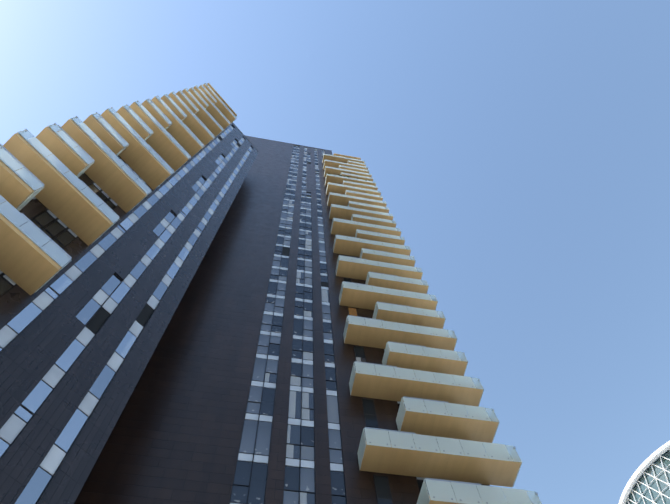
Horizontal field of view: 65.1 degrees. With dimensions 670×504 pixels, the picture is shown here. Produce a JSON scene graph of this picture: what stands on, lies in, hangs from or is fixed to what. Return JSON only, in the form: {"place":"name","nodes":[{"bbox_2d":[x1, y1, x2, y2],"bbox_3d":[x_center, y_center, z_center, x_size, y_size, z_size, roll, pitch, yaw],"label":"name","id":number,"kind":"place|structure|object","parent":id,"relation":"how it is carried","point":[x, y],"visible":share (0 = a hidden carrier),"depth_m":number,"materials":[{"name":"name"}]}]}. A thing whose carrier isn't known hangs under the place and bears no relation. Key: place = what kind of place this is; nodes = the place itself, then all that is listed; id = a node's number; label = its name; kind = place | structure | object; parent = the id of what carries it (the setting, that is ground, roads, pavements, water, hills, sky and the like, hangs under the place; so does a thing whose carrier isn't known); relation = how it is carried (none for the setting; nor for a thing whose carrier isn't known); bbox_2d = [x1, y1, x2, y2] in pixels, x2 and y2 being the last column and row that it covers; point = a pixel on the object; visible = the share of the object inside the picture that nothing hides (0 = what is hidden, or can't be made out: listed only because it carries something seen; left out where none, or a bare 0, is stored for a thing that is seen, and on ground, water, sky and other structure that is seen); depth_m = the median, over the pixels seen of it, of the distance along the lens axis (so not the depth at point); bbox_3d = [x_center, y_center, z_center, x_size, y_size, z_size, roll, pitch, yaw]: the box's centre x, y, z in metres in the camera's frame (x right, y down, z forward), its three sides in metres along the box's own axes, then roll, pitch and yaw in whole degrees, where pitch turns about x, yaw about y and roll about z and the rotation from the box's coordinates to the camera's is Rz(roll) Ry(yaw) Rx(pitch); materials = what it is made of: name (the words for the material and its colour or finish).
{"place":"outdoors","nodes":[
{"label":"outdoors","id":0,"kind":"place"},
{"bbox_2d":[74,136,489,503],"bbox_3d":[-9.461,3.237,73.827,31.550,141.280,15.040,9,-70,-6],"label":"tower","id":1,"kind":"structure","parent":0,"point":[240,394],"depth_m":37.24,"materials":[{"name":"black brick"}]},
{"bbox_2d":[0,122,258,503],"bbox_3d":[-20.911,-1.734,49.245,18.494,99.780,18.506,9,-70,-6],"label":"tower wing","id":2,"kind":"structure","parent":1,"relation":"attached to","point":[82,331],"depth_m":28.57,"materials":[{"name":"black brick"}]},
{"bbox_2d":[0,83,537,503],"bbox_3d":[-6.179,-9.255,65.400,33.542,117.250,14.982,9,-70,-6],"label":"balcony slabs","id":3,"kind":"structure","parent":1,"relation":"attached to","point":[28,266],"depth_m":38.57,"materials":[{"name":"beige concrete"}]},
{"bbox_2d":[0,83,541,503],"bbox_3d":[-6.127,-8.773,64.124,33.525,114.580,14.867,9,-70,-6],"label":"balcony railings","id":4,"kind":"object","parent":1,"relation":"attached to","point":[438,490],"visible":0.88,"depth_m":37.20,"materials":[{"name":"clear glass"}]},
{"bbox_2d":[339,254,392,503],"bbox_3d":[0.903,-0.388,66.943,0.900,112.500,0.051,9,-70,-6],"label":"windows","id":5,"kind":"structure","parent":1,"relation":"in","point":[382,489],"depth_m":35.42,"materials":[{"name":"black glass"}]},
{"bbox_2d":[0,0,669,503],"label":"sky","id":6,"kind":"structure","parent":0,"point":[519,150],"materials":[{"name":"blue"}]},
{"bbox_2d":[619,441,669,503],"bbox_3d":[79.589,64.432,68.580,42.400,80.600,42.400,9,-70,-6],"label":"domed building","id":7,"kind":"structure","parent":0,"point":[648,482],"depth_m":99.91,"materials":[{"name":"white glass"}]}
]}

